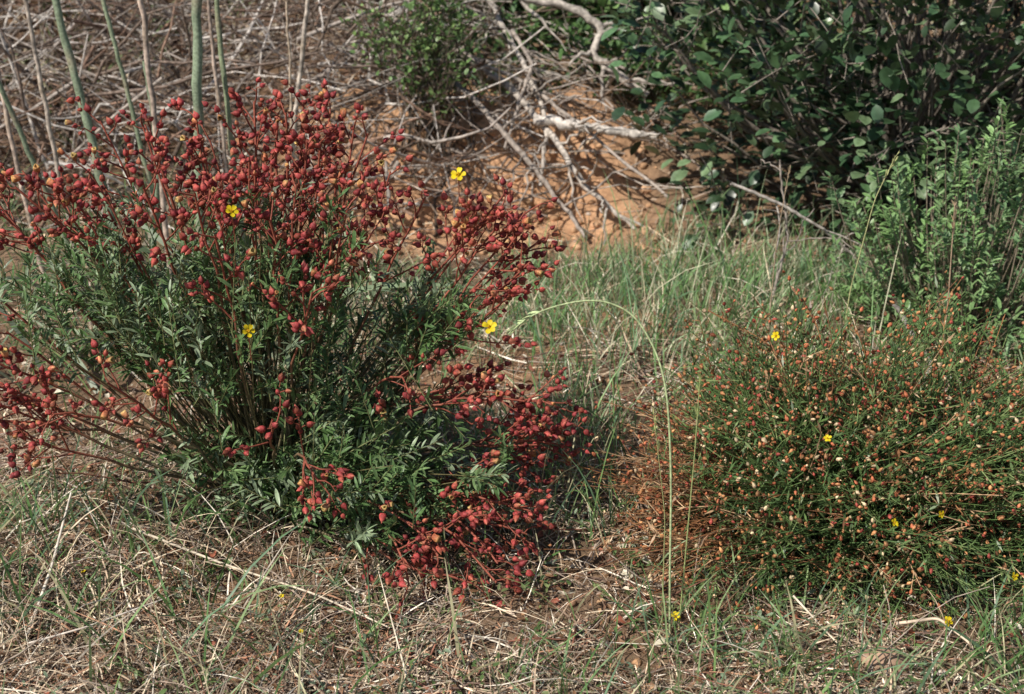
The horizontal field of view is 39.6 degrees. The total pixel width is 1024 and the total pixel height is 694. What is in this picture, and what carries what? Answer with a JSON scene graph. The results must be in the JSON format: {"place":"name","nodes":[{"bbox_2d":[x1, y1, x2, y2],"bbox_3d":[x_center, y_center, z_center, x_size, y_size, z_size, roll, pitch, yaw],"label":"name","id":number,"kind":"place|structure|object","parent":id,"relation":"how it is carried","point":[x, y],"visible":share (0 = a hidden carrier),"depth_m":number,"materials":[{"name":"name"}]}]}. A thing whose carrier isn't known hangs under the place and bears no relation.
{"place":"outdoors","nodes":[
{"label":"outdoors","id":0,"kind":"place"},
{"bbox_2d":[0,0,1023,693],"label":"ground","id":1,"kind":"structure","parent":0,"point":[600,174],"depth_m":3.09,"materials":[{"name":"soil"}]},
{"bbox_2d":[26,492,71,635],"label":"straw stalk","id":2,"kind":"object","parent":1,"relation":"on","point":[52,563],"visible":0.85,"depth_m":2.16,"materials":[{"name":"beige plant"}]},
{"bbox_2d":[28,599,161,643],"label":"straw stalk","id":3,"kind":"object","parent":1,"relation":"on","point":[49,637],"visible":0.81,"depth_m":2.06,"materials":[{"name":"beige plant"}]},
{"bbox_2d":[0,0,247,329],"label":"green reed stalks","id":4,"kind":"object","parent":1,"relation":"on","point":[196,9],"visible":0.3,"depth_m":3.10,"materials":[{"name":"green plant"}]},
{"bbox_2d":[0,0,309,330],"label":"dry stalks","id":5,"kind":"object","parent":1,"relation":"on","point":[150,90],"visible":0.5,"depth_m":3.25,"materials":[{"name":"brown wood"}]},
{"bbox_2d":[0,153,494,393],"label":"reed leaves","id":6,"kind":"object","parent":1,"relation":"on","point":[142,249],"visible":0.12,"depth_m":3.10,"materials":[{"name":"green plant"}]},
{"bbox_2d":[132,527,389,627],"bbox_3d":[-0.387,0.347,2.182,0.462,0.064,0.019,10,24,22],"label":"straw stalk","id":7,"kind":"object","parent":1,"relation":"on","point":[209,558],"visible":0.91,"depth_m":2.20,"materials":[{"name":"beige plant"}]},
{"bbox_2d":[0,77,591,618],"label":"rush rose shrub","id":8,"kind":"object","parent":1,"relation":"on","point":[266,449],"visible":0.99,"depth_m":2.27,"materials":[{"name":"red plant"}]},
{"bbox_2d":[0,0,606,281],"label":"dry brush","id":9,"kind":"object","parent":1,"relation":"on","point":[50,44],"visible":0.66,"depth_m":4.11,"materials":[{"name":"plant"}]},
{"bbox_2d":[374,211,409,232],"bbox_3d":[-0.339,-0.341,4.011,0.106,0.083,0.081,0,22,0],"label":"rock","id":10,"kind":"object","parent":1,"relation":"on","point":[395,219],"visible":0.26,"depth_m":3.98,"materials":[{"name":"stone"}]},
{"bbox_2d":[378,571,406,675],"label":"straw stalk","id":11,"kind":"object","parent":1,"relation":"on","point":[401,656],"visible":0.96,"depth_m":2.07,"materials":[{"name":"beige plant"}]},
{"bbox_2d":[338,0,508,161],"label":"leaved bush","id":12,"kind":"object","parent":1,"relation":"on","point":[434,51],"visible":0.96,"depth_m":3.99,"materials":[{"name":"green plant"}]},
{"bbox_2d":[456,189,498,219],"bbox_3d":[-0.099,-0.411,4.090,0.127,0.083,0.101,0,22,0],"label":"rock","id":13,"kind":"object","parent":1,"relation":"on","point":[485,193],"visible":0.38,"depth_m":4.05,"materials":[{"name":"stone"}]},
{"bbox_2d":[280,0,728,238],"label":"branch debris","id":14,"kind":"object","parent":1,"relation":"on","point":[515,84],"visible":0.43,"depth_m":4.17,"materials":[{"name":"grey wood"}]},
{"bbox_2d":[0,99,1014,693],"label":"pebbles","id":15,"kind":"object","parent":1,"relation":"on","point":[564,243],"visible":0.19,"depth_m":3.93,"materials":[{"name":"stone"}]},
{"bbox_2d":[0,0,1023,693],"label":"green grass","id":16,"kind":"structure","parent":1,"relation":"on","point":[808,270],"depth_m":2.64,"materials":[{"name":"green plant"}]},
{"bbox_2d":[0,0,1023,693],"bbox_3d":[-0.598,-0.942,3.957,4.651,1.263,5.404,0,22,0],"label":"dry grass","id":17,"kind":"structure","parent":1,"relation":"on","point":[190,596],"depth_m":2.23,"materials":[{"name":"plant"}]},
{"bbox_2d":[0,0,1023,693],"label":"herbs","id":18,"kind":"object","parent":1,"relation":"on","point":[584,42],"visible":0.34,"depth_m":2.24,"materials":[{"name":"green plant"}]},
{"bbox_2d":[0,325,1023,693],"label":"fallen twigs","id":19,"kind":"object","parent":1,"relation":"on","point":[640,377],"visible":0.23,"depth_m":2.17,"materials":[{"name":"brown wood"}]},
{"bbox_2d":[0,350,1023,693],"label":"dead leaf litter","id":20,"kind":"object","parent":1,"relation":"on","point":[522,618],"visible":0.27,"depth_m":2.27,"materials":[{"name":"brown plant"}]},
{"bbox_2d":[414,31,654,244],"bbox_3d":[-0.018,-0.606,4.083,0.388,0.469,1.152,-15,26,-33],"label":"dead branch","id":21,"kind":"object","parent":1,"relation":"on","point":[560,146],"visible":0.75,"depth_m":3.99,"materials":[{"name":"grey wood"}]},
{"bbox_2d":[366,0,668,197],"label":"dead branch","id":22,"kind":"object","parent":21,"relation":"on","point":[559,110],"visible":0.6,"depth_m":4.07,"materials":[{"name":"grey wood"}]},
{"bbox_2d":[533,114,660,144],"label":"dead branch","id":23,"kind":"object","parent":21,"relation":"on","point":[561,124],"visible":0.98,"depth_m":3.96,"materials":[{"name":"grey wood"}]},
{"bbox_2d":[437,68,645,238],"bbox_3d":[0.062,-0.556,4.077,0.405,0.478,0.650,-10,24,-23],"label":"dead branch","id":24,"kind":"object","parent":1,"relation":"on","point":[500,129],"visible":0.8,"depth_m":3.97,"materials":[{"name":"grey wood"}]},
{"bbox_2d":[484,29,574,148],"bbox_3d":[0.061,-0.730,4.044,0.209,0.289,0.328,5,22,12],"label":"dead branch","id":25,"kind":"object","parent":24,"relation":"on","point":[526,51],"visible":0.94,"depth_m":4.07,"materials":[{"name":"grey wood"}]},
{"bbox_2d":[468,1,598,185],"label":"dead branch","id":26,"kind":"object","parent":24,"relation":"on","point":[521,59],"visible":0.82,"depth_m":4.19,"materials":[{"name":"grey wood"}]},
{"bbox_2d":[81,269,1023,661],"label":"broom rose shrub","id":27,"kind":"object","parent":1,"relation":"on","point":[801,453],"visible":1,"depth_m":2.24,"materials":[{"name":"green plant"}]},
{"bbox_2d":[508,300,671,635],"bbox_3d":[0.123,0.177,2.082,0.256,0.512,0.059,7,23,16],"label":"arching grass stem","id":28,"kind":"object","parent":1,"relation":"on","point":[513,328],"visible":0.98,"depth_m":2.02,"materials":[{"name":"green plant"}]},
{"bbox_2d":[519,0,693,112],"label":"dead branch","id":29,"kind":"object","parent":1,"relation":"on","point":[589,19],"visible":0.73,"depth_m":4.22,"materials":[{"name":"grey wood"}]},
{"bbox_2d":[487,0,786,75],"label":"hillside bush","id":30,"kind":"object","parent":1,"relation":"on","point":[612,5],"visible":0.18,"depth_m":4.53,"materials":[{"name":"green plant"}]},
{"bbox_2d":[653,409,664,628],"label":"grass stem","id":31,"kind":"object","parent":1,"relation":"on","point":[658,442],"visible":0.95,"depth_m":2.06,"materials":[{"name":"green plant"}]},
{"bbox_2d":[678,373,701,627],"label":"grass stem","id":32,"kind":"object","parent":1,"relation":"on","point":[698,389],"visible":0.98,"depth_m":2.05,"materials":[{"name":"green plant"}]},
{"bbox_2d":[704,627,723,641],"bbox_3d":[0.300,0.429,2.114,0.030,0.021,0.024,0,22,0],"label":"rock","id":33,"kind":"object","parent":1,"relation":"on","point":[720,634],"visible":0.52,"depth_m":2.10,"materials":[{"name":"stone"}]},
{"bbox_2d":[766,165,790,346],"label":"grass stem","id":34,"kind":"object","parent":1,"relation":"on","point":[789,167],"visible":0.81,"depth_m":2.93,"materials":[{"name":"plant"}]},
{"bbox_2d":[730,182,874,303],"bbox_3d":[0.676,-0.214,3.310,0.355,0.351,0.069,0,22,0],"label":"dead branch","id":35,"kind":"object","parent":1,"relation":"on","point":[757,194],"visible":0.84,"depth_m":3.28,"materials":[{"name":"grey wood"}]},
{"bbox_2d":[585,0,1023,277],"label":"dark evergreen bush","id":36,"kind":"object","parent":1,"relation":"on","point":[897,103],"visible":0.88,"depth_m":3.63,"materials":[{"name":"green plant"}]},
{"bbox_2d":[760,159,851,309],"bbox_3d":[0.673,-0.255,3.288,0.215,0.351,0.122,3,22,8],"label":"dead branch","id":37,"kind":"object","parent":1,"relation":"on","point":[785,249],"visible":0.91,"depth_m":3.29,"materials":[{"name":"grey wood"}]},
{"bbox_2d":[792,595,853,658],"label":"straw stalk","id":38,"kind":"object","parent":1,"relation":"on","point":[804,607],"visible":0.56,"depth_m":2.10,"materials":[{"name":"beige plant"}]},
{"bbox_2d":[840,152,898,361],"bbox_3d":[0.657,-0.089,2.660,0.077,0.573,0.013,0,22,0],"label":"grass stem","id":39,"kind":"object","parent":1,"relation":"on","point":[892,165],"visible":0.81,"depth_m":2.61,"materials":[{"name":"green plant"}]},
{"bbox_2d":[860,646,909,677],"bbox_3d":[0.531,0.455,2.037,0.076,0.046,0.057,0,22,0],"label":"rock","id":40,"kind":"object","parent":1,"relation":"on","point":[884,656],"visible":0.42,"depth_m":2.02,"materials":[{"name":"stone"}]},
{"bbox_2d":[822,98,1023,364],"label":"upright green shrub","id":41,"kind":"object","parent":1,"relation":"on","point":[978,295],"visible":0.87,"depth_m":3.14,"materials":[{"name":"green plant"}]},
{"bbox_2d":[896,617,973,665],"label":"straw stalk","id":42,"kind":"object","parent":1,"relation":"on","point":[921,620],"visible":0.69,"depth_m":2.07,"materials":[{"name":"beige plant"}]},
{"bbox_2d":[855,0,1023,138],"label":"grey green bush","id":43,"kind":"object","parent":1,"relation":"on","point":[1016,12],"visible":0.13,"depth_m":4.09,"materials":[{"name":"green plant"}]},
{"bbox_2d":[939,196,956,370],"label":"grass stem","id":44,"kind":"object","parent":1,"relation":"on","point":[953,218],"visible":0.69,"depth_m":2.56,"materials":[{"name":"plant"}]},
{"bbox_2d":[949,99,1023,287],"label":"upright green shrub","id":45,"kind":"object","parent":1,"relation":"on","point":[1012,178],"visible":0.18,"depth_m":3.40,"materials":[{"name":"green plant"}]},
{"bbox_2d":[892,303,960,395],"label":"dead branch","id":46,"kind":"object","parent":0,"point":[896,307],"visible":0.09,"depth_m":2.83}
]}

